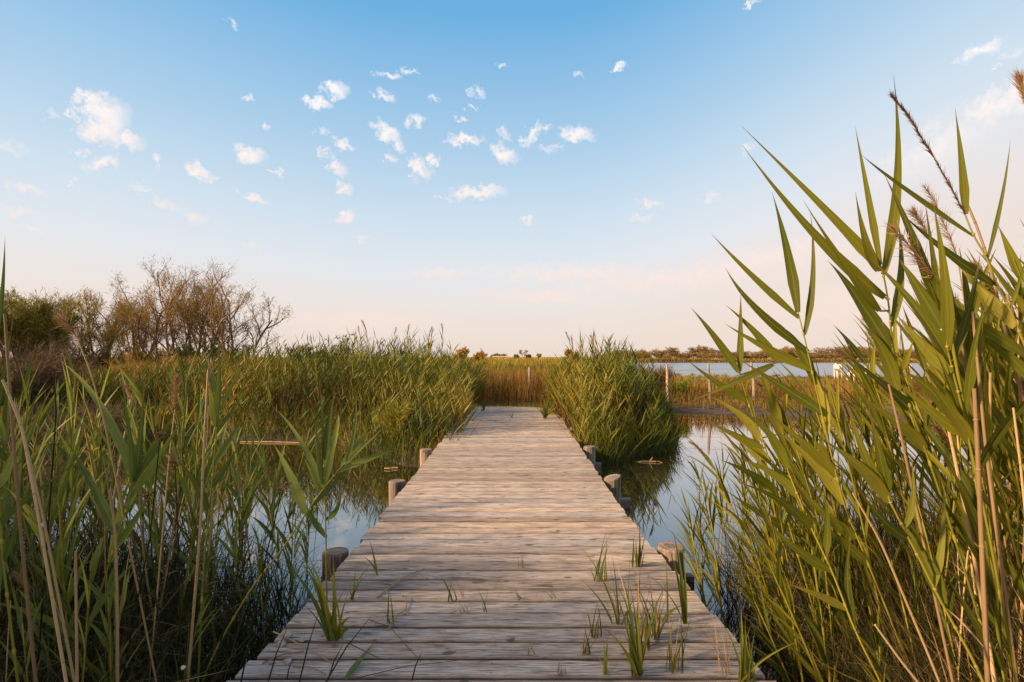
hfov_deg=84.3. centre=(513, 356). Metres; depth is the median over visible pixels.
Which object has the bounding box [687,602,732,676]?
grass tuft
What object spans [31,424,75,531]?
reed
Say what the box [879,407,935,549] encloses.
reed
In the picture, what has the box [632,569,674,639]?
grass tuft
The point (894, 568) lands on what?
reed
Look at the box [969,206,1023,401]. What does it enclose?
dry cane
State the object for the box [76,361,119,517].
reed
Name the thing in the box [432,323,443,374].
reed
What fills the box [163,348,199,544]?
reed
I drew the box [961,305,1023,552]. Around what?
reed
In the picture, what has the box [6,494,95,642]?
reed
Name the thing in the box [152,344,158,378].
reed
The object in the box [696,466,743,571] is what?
reed
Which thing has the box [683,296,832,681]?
reed
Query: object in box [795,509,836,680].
reed
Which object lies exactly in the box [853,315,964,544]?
reed
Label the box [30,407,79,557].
reed
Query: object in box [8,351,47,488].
reed
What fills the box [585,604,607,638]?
grass tuft
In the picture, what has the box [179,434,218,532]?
reed
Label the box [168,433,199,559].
reed
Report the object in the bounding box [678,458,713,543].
reed
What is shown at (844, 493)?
reed
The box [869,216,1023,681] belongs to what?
reed
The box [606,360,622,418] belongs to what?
reed
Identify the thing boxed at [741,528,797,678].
reed
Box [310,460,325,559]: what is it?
reed
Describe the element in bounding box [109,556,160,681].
reed
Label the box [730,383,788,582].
reed
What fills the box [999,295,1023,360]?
dry cane
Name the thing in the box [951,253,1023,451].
reed
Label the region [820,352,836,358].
tree
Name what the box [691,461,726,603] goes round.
reed
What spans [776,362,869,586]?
reed
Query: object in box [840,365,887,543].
reed
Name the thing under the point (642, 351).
tree
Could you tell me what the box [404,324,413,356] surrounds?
reed
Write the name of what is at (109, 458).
reed
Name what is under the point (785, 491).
reed
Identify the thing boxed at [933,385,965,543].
reed
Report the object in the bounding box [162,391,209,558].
reed
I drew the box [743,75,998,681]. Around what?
reed
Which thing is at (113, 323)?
tamarisk tree
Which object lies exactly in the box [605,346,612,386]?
reed
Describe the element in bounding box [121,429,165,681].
rush
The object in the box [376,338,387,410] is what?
reed
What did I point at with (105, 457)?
reed
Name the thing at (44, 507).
reed
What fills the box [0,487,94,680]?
reed
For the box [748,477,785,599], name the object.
reed
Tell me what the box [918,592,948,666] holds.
reed
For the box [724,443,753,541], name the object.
reed
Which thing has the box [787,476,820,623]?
reed
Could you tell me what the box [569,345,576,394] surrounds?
reed
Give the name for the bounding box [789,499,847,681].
reed
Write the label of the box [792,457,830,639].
reed
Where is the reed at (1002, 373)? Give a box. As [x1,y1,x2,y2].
[980,299,1023,505]
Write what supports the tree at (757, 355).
on the ground at (532, 409)
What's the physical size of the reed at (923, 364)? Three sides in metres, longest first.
2.150 x 0.603 x 0.446 m
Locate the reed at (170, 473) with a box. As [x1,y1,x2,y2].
[156,452,196,541]
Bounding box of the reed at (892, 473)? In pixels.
[851,403,915,596]
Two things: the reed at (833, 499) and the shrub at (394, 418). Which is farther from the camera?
the shrub at (394, 418)
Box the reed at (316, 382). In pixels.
[311,355,320,417]
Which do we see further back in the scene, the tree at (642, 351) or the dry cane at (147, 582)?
the tree at (642, 351)
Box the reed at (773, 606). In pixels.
[735,477,803,681]
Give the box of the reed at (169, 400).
[163,373,173,431]
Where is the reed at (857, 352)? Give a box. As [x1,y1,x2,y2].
[833,327,936,551]
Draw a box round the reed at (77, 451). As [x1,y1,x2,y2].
[57,434,98,545]
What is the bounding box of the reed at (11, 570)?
[1,552,30,584]
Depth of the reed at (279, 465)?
4.70 m
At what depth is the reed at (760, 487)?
3.68 m
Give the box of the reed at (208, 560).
[196,512,228,607]
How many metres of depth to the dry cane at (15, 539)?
3.07 m
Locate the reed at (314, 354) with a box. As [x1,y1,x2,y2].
[309,335,320,386]
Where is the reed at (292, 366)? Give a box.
[288,350,295,392]
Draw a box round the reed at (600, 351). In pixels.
[595,333,604,373]
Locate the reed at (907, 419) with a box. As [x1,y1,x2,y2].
[833,312,970,604]
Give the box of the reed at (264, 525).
[253,475,287,581]
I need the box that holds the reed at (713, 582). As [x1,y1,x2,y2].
[685,512,727,627]
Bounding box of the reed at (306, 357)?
[303,337,309,399]
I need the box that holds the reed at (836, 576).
[821,554,861,680]
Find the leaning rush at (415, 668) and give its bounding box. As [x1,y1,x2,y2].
[411,655,420,680]
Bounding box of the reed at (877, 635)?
[854,592,888,681]
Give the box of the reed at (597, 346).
[592,325,601,371]
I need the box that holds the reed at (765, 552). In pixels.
[756,499,795,629]
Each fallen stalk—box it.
[262,651,303,662]
[273,631,332,663]
[292,664,325,673]
[342,617,391,619]
[353,660,457,678]
[370,620,417,657]
[376,568,423,598]
[388,595,406,629]
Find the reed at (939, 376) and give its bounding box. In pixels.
[902,294,975,491]
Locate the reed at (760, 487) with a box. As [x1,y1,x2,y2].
[729,420,803,593]
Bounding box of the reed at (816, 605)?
[801,556,829,675]
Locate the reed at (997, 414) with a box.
[954,303,1023,542]
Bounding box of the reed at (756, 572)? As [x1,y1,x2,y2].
[744,527,766,635]
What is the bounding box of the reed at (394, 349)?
[392,327,397,393]
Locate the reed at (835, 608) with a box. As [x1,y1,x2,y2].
[806,544,845,680]
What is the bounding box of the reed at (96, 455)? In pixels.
[72,413,106,557]
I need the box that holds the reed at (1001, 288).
[972,260,1023,361]
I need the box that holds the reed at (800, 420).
[772,369,831,528]
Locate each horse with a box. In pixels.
[832,363,842,376]
[846,365,869,380]
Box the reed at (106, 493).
[92,440,132,540]
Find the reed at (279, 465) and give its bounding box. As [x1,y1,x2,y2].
[256,437,298,578]
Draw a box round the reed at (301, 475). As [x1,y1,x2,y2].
[275,396,333,572]
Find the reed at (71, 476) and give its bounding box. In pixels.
[44,381,110,566]
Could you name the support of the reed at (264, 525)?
on the water
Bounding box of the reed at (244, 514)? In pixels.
[231,485,261,615]
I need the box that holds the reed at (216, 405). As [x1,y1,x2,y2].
[182,344,245,681]
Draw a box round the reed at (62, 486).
[54,431,104,680]
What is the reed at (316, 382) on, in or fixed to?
on the ground at (532, 409)
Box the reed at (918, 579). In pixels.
[895,546,924,679]
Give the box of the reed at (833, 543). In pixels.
[822,502,871,629]
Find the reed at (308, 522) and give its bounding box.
[290,481,324,594]
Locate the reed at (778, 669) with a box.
[721,556,790,681]
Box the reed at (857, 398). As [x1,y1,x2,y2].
[847,388,890,543]
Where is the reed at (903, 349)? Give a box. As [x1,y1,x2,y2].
[864,315,938,484]
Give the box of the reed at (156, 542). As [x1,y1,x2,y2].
[103,458,165,654]
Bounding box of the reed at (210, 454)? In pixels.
[195,395,226,541]
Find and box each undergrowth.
[0,456,340,681]
[660,431,1023,681]
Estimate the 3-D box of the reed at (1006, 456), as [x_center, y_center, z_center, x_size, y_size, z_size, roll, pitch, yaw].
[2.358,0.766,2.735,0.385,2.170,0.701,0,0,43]
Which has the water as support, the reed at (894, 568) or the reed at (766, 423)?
the reed at (766, 423)
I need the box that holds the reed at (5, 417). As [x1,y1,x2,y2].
[0,383,32,551]
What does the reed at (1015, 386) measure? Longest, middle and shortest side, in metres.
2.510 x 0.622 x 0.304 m
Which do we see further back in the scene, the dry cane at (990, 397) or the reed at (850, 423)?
the reed at (850, 423)
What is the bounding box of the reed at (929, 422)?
[859,317,957,534]
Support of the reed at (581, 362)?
on the ground at (532, 409)
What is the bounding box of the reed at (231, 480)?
[222,417,254,572]
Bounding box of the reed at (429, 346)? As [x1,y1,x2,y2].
[425,326,433,401]
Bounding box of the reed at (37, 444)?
[20,426,54,529]
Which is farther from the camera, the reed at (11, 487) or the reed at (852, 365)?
the reed at (852, 365)
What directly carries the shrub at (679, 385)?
on the ground at (532, 409)
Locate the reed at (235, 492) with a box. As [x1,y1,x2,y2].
[221,413,245,613]
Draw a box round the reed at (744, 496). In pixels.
[721,486,751,605]
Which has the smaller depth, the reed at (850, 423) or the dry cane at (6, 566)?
the dry cane at (6, 566)
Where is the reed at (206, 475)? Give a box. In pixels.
[170,444,219,679]
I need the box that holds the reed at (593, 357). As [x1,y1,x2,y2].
[588,327,602,397]
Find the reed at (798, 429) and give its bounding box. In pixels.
[790,420,842,595]
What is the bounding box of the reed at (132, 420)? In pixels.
[112,380,146,605]
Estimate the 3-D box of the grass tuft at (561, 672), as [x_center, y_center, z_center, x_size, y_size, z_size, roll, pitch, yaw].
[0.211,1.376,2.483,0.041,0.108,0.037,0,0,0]
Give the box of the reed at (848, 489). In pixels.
[830,410,883,607]
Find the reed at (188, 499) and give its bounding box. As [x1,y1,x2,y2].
[145,463,218,667]
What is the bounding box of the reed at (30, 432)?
[1,366,51,513]
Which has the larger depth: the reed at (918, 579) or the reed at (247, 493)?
the reed at (247, 493)
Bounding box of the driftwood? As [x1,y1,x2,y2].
[637,457,661,462]
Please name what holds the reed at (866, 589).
on the water
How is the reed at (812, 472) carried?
on the water
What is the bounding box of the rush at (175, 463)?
[166,453,181,681]
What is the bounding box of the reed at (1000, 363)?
[964,252,1022,399]
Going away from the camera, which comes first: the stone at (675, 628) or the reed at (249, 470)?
the stone at (675, 628)
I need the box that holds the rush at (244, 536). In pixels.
[210,526,251,681]
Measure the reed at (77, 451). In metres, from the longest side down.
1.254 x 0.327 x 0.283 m
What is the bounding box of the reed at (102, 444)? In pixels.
[88,430,114,544]
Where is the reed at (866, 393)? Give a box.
[833,332,903,513]
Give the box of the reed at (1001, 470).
[962,298,1015,474]
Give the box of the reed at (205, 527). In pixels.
[200,487,229,605]
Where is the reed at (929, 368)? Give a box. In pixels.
[904,354,1001,481]
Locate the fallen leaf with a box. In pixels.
[344,643,373,679]
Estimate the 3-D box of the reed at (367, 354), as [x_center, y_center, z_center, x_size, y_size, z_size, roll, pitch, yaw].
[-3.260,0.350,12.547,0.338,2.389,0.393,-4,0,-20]
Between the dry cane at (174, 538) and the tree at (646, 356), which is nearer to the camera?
the dry cane at (174, 538)
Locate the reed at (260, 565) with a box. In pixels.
[229,524,273,646]
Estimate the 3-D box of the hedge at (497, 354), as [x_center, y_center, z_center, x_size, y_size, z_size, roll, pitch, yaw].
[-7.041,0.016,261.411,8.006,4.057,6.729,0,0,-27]
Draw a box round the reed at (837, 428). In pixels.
[817,367,888,656]
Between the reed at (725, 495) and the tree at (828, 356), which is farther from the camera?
the tree at (828, 356)
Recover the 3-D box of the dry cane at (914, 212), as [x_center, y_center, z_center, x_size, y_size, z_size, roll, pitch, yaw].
[1.974,0.582,2.494,0.532,2.536,0.113,0,0,0]
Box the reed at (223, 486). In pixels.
[189,469,243,648]
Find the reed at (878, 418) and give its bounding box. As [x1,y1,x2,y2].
[834,341,928,607]
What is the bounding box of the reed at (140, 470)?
[59,360,179,672]
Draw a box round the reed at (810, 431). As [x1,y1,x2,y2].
[797,410,850,637]
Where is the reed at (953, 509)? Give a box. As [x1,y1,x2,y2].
[934,397,1001,661]
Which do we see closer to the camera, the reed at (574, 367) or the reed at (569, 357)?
the reed at (574, 367)
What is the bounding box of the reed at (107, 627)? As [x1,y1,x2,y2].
[57,549,123,681]
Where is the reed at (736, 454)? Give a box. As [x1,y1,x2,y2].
[718,428,771,537]
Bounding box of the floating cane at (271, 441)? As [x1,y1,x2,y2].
[240,441,298,442]
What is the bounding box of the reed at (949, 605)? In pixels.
[895,458,962,681]
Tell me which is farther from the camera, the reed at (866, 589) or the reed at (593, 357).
the reed at (593, 357)
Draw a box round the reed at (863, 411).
[831,378,897,553]
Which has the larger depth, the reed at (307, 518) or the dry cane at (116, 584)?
the reed at (307, 518)
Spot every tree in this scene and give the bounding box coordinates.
[0,287,48,367]
[0,287,86,371]
[5,287,146,369]
[54,286,152,369]
[105,253,233,362]
[111,293,179,358]
[153,267,245,352]
[156,263,267,353]
[165,256,295,357]
[453,346,469,359]
[473,348,487,359]
[518,349,527,356]
[563,348,578,360]
[634,348,650,357]
[641,351,650,358]
[649,350,665,357]
[662,347,679,357]
[680,353,692,358]
[688,345,716,358]
[693,350,721,358]
[694,349,711,358]
[732,350,750,357]
[748,352,766,358]
[783,346,796,355]
[793,349,817,355]
[812,352,825,358]
[814,346,846,358]
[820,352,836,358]
[851,346,872,356]
[898,348,914,357]
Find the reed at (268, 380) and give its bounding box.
[264,355,272,420]
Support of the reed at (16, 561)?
on the ground at (532, 409)
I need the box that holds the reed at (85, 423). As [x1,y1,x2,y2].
[49,377,115,509]
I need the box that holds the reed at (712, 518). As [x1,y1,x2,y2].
[697,470,721,621]
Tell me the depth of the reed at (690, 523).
3.89 m
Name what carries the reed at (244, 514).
on the water
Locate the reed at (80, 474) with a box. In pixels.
[43,415,112,563]
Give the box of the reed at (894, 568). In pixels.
[859,516,925,681]
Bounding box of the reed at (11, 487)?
[0,452,48,602]
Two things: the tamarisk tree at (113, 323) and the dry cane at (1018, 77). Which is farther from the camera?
the tamarisk tree at (113, 323)
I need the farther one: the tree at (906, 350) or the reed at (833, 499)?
the tree at (906, 350)
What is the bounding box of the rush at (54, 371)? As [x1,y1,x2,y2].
[37,357,65,675]
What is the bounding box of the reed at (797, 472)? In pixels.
[745,381,859,678]
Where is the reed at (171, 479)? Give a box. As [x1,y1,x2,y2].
[151,417,195,569]
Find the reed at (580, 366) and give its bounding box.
[573,341,585,421]
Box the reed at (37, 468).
[0,418,80,622]
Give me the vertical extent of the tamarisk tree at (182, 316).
6.270 m
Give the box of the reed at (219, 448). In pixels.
[201,424,239,545]
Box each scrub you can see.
[0,326,107,414]
[1,384,156,447]
[98,343,172,370]
[101,347,225,397]
[189,346,252,359]
[608,356,916,362]
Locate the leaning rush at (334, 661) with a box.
[328,645,342,679]
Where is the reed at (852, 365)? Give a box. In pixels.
[838,328,904,511]
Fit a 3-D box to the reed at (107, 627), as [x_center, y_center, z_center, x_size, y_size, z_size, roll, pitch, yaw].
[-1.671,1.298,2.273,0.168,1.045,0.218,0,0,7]
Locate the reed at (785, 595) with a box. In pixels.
[746,526,822,681]
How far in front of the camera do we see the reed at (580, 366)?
11.40 m
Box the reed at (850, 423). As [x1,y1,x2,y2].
[828,382,897,581]
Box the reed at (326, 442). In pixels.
[304,384,340,602]
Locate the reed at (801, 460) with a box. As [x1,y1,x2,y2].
[788,425,822,532]
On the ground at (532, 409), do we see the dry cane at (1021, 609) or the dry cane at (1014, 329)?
the dry cane at (1021, 609)
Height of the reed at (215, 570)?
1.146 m
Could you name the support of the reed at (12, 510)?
on the water
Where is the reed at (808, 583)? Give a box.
[788,546,832,662]
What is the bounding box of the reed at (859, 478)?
[823,385,906,612]
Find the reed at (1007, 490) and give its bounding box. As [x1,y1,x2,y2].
[962,443,1021,517]
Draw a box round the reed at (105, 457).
[80,416,130,517]
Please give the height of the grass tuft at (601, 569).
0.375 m
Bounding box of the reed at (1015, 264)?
[993,226,1023,447]
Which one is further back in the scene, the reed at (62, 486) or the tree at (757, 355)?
the tree at (757, 355)
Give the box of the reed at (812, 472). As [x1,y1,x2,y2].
[788,408,839,681]
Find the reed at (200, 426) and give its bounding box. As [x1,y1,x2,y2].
[179,383,211,532]
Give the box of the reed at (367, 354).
[360,320,373,393]
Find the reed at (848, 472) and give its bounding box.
[833,382,870,547]
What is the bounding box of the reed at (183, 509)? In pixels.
[169,445,198,603]
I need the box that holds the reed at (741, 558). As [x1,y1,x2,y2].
[721,543,767,654]
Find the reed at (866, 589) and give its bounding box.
[843,546,882,681]
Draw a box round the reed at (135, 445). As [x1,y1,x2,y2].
[116,406,151,509]
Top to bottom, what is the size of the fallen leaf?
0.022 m
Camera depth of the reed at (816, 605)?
3.08 m
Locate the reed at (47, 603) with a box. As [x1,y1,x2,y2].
[24,533,62,667]
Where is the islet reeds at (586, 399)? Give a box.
[537,333,681,459]
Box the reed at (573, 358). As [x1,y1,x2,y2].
[568,333,579,388]
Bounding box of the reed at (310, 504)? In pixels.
[304,464,320,558]
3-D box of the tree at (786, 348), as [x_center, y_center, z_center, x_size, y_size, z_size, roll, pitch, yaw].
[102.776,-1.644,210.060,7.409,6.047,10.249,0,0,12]
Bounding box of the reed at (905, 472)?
[882,436,933,569]
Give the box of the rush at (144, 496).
[137,490,164,681]
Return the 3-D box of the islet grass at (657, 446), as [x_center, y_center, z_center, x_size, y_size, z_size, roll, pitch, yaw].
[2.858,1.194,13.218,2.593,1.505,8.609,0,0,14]
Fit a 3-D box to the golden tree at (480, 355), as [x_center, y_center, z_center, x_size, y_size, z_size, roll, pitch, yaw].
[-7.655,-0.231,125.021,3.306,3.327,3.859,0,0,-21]
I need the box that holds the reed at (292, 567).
[280,512,309,618]
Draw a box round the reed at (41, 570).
[26,538,83,678]
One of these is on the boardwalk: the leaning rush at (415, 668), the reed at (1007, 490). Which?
the leaning rush at (415, 668)
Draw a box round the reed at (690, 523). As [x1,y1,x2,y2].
[670,489,708,602]
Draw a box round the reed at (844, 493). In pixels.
[814,413,851,542]
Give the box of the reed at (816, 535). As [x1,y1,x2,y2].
[782,436,836,668]
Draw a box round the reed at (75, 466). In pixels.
[57,447,93,541]
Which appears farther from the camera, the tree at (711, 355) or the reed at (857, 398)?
the tree at (711, 355)
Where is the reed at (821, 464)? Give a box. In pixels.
[715,193,911,671]
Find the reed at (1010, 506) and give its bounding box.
[913,279,1019,641]
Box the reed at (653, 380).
[649,354,657,417]
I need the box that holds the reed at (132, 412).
[120,366,149,547]
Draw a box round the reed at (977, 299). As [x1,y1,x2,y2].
[926,248,1023,652]
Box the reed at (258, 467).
[245,444,270,547]
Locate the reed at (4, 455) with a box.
[0,415,78,644]
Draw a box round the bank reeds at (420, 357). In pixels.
[1,326,493,461]
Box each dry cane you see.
[0,545,31,678]
[1,379,67,681]
[3,314,37,681]
[5,600,21,681]
[7,431,42,590]
[11,477,19,636]
[14,402,74,681]
[30,437,68,550]
[35,538,74,658]
[38,445,70,583]
[49,310,156,681]
[74,551,78,681]
[81,429,125,560]
[89,431,125,609]
[93,444,114,553]
[94,521,107,673]
[102,456,119,639]
[109,490,118,681]
[113,489,151,616]
[138,490,168,678]
[148,485,183,662]
[149,369,181,671]
[155,414,158,512]
[166,441,177,538]
[166,471,190,600]
[176,406,208,591]
[186,356,213,681]
[194,475,228,673]
[231,433,251,573]
[852,493,940,681]
[874,624,918,681]
[888,384,953,681]
[903,204,961,381]
[917,182,1018,614]
[926,336,982,652]
[942,393,996,681]
[946,550,969,681]
[951,286,1013,676]
[954,539,970,676]
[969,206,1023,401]
[971,311,1018,681]
[972,388,990,681]
[972,520,1015,653]
[981,373,1023,681]
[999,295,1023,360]
[1005,67,1023,103]
[1007,426,1013,540]
[1008,408,1023,622]
[1015,286,1023,570]
[1017,232,1023,678]
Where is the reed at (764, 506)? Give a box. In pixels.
[734,435,797,680]
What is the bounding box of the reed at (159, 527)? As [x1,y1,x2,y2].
[111,401,172,639]
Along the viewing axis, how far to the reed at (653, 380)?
11.87 m
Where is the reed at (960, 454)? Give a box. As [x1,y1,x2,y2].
[903,300,1022,624]
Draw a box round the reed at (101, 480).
[69,447,112,534]
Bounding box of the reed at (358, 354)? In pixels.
[352,333,367,408]
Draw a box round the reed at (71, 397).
[42,343,116,526]
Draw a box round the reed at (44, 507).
[17,485,69,632]
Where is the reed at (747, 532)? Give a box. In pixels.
[716,499,784,659]
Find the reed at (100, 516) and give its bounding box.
[82,466,136,587]
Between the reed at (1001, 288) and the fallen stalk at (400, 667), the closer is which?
the fallen stalk at (400, 667)
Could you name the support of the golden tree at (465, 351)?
on the ground at (532, 409)
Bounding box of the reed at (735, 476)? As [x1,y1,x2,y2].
[724,447,752,558]
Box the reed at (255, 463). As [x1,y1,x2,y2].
[239,434,266,574]
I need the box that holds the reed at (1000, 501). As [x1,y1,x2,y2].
[924,325,1023,633]
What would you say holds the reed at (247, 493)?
on the water
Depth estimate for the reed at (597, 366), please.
11.45 m
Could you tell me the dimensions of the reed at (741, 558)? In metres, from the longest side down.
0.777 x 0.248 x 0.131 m
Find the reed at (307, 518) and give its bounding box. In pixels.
[293,498,308,601]
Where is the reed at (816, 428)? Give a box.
[806,356,839,519]
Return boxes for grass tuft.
[284,533,358,641]
[345,564,370,599]
[361,539,377,574]
[382,582,395,623]
[442,578,456,601]
[459,603,469,613]
[477,589,486,611]
[480,394,489,410]
[532,396,557,418]
[558,660,565,675]
[578,547,640,624]
[580,622,597,654]
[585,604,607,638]
[589,527,609,581]
[595,632,609,674]
[603,577,669,677]
[611,550,651,650]
[632,526,645,566]
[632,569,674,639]
[640,533,686,623]
[643,548,680,622]
[661,600,693,673]
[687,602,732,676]
[722,612,800,681]
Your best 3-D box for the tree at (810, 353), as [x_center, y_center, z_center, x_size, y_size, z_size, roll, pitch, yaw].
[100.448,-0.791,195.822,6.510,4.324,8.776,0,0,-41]
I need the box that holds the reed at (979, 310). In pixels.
[956,279,1022,360]
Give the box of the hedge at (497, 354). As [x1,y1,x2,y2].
[490,353,507,357]
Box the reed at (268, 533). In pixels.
[243,481,288,622]
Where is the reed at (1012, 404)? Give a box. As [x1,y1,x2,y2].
[954,299,1023,475]
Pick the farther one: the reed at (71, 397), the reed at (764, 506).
the reed at (71, 397)
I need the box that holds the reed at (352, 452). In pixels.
[202,390,398,681]
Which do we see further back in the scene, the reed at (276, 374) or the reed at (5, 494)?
the reed at (276, 374)
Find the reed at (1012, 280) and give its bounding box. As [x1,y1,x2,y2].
[990,253,1023,335]
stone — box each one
[277,641,285,646]
[282,631,292,638]
[284,658,291,664]
[297,637,304,642]
[672,625,682,632]
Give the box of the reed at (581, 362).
[571,336,587,396]
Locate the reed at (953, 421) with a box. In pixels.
[885,176,1015,681]
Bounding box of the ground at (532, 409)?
[0,357,945,681]
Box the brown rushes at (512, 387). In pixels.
[20,357,937,412]
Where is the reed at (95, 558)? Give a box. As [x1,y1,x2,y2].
[35,531,140,681]
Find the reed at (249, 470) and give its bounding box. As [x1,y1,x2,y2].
[241,450,263,594]
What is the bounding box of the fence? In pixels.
[528,362,755,401]
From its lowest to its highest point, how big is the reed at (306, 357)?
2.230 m
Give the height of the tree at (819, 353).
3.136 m
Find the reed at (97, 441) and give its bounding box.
[62,421,112,532]
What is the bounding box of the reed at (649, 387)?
[646,367,652,429]
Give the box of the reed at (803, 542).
[782,506,819,657]
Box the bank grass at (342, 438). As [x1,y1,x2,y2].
[0,381,478,468]
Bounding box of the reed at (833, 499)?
[795,420,861,649]
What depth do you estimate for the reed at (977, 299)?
2.42 m
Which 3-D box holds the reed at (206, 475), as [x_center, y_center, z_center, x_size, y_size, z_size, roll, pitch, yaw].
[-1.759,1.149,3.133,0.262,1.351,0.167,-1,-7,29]
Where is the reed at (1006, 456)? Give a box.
[954,297,1022,562]
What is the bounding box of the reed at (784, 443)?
[755,382,830,575]
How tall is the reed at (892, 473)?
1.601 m
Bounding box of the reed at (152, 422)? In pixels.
[103,365,186,533]
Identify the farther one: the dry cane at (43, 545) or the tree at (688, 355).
the tree at (688, 355)
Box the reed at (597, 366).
[589,335,600,395]
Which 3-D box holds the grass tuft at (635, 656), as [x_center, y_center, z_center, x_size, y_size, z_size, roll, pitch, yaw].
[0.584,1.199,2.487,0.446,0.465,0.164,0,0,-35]
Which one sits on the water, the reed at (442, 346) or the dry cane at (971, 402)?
the dry cane at (971, 402)
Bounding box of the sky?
[0,0,1023,356]
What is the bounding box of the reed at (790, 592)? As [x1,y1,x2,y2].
[752,450,802,670]
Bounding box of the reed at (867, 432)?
[856,409,902,555]
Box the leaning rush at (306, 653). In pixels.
[299,613,318,681]
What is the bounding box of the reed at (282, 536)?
[261,457,309,620]
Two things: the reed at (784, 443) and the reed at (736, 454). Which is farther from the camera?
the reed at (736, 454)
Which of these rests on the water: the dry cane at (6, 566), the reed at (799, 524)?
the reed at (799, 524)
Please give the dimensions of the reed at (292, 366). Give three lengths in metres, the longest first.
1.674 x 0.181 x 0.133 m
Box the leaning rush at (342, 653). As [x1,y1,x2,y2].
[325,617,370,681]
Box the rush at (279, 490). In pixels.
[240,482,292,681]
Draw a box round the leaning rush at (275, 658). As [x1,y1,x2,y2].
[268,629,286,680]
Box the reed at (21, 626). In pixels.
[0,582,45,681]
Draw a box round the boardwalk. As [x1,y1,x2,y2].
[226,415,776,681]
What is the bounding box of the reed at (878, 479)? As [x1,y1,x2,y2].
[822,401,983,681]
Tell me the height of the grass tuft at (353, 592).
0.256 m
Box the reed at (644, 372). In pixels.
[639,353,647,399]
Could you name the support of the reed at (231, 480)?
on the water
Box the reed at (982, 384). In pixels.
[917,321,1020,600]
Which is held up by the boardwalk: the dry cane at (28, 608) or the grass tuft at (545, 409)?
the grass tuft at (545, 409)
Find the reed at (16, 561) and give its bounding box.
[1,512,51,665]
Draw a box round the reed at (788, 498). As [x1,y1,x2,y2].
[768,440,796,607]
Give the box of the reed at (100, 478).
[89,445,125,586]
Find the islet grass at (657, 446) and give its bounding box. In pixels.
[563,395,696,466]
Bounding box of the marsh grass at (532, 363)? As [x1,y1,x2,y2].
[0,356,1016,397]
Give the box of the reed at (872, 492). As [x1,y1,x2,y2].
[853,440,912,578]
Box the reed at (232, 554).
[200,474,248,636]
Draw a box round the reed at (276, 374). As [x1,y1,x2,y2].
[273,354,281,414]
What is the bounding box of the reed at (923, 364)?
[867,305,1018,634]
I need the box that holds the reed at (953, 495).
[928,416,1018,644]
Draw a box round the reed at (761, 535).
[730,458,801,681]
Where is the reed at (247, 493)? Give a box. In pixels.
[229,460,267,586]
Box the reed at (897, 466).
[878,401,902,518]
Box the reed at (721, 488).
[710,439,732,569]
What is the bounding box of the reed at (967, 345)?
[922,292,1023,681]
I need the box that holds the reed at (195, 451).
[183,383,229,592]
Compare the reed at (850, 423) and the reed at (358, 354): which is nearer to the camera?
the reed at (850, 423)
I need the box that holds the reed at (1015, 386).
[954,248,1023,470]
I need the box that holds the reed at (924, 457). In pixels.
[861,331,973,568]
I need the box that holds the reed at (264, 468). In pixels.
[245,410,278,564]
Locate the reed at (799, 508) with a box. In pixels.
[771,435,822,607]
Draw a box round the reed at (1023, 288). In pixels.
[1005,221,1023,315]
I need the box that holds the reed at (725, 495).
[687,436,794,664]
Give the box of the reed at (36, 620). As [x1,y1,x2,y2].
[12,571,53,681]
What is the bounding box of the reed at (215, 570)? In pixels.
[197,470,225,644]
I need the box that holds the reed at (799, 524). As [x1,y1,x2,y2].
[781,493,821,570]
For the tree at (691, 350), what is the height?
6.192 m
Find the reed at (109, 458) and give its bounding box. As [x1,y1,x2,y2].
[76,406,117,509]
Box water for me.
[1,363,1015,681]
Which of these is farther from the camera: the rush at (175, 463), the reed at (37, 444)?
the reed at (37, 444)
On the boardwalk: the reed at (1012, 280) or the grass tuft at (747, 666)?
the grass tuft at (747, 666)
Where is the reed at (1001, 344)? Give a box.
[863,88,1023,377]
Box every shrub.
[57,345,108,372]
[167,336,260,363]
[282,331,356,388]
[371,395,436,450]
[429,365,469,408]
[543,377,559,411]
[642,363,679,389]
[669,379,693,402]
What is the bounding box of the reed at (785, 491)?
[764,441,811,638]
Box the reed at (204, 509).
[184,453,216,593]
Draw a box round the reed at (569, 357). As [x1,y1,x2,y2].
[565,332,573,388]
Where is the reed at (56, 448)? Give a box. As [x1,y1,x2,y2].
[44,378,73,533]
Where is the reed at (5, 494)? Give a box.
[0,482,14,598]
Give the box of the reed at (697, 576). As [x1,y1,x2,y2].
[670,512,706,607]
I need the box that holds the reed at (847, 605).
[735,410,880,681]
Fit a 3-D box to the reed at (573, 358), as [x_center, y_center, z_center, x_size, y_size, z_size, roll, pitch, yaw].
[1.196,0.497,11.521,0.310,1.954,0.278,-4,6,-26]
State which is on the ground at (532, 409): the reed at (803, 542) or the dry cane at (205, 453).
the dry cane at (205, 453)
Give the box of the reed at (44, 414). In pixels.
[18,380,78,534]
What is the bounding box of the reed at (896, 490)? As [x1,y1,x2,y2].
[884,363,918,569]
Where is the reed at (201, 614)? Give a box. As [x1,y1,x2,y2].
[172,594,223,681]
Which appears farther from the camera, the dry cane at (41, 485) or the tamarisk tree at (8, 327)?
the tamarisk tree at (8, 327)
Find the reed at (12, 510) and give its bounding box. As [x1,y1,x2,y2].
[0,244,86,681]
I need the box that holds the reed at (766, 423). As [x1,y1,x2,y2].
[758,407,795,522]
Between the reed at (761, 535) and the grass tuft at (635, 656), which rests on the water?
the reed at (761, 535)

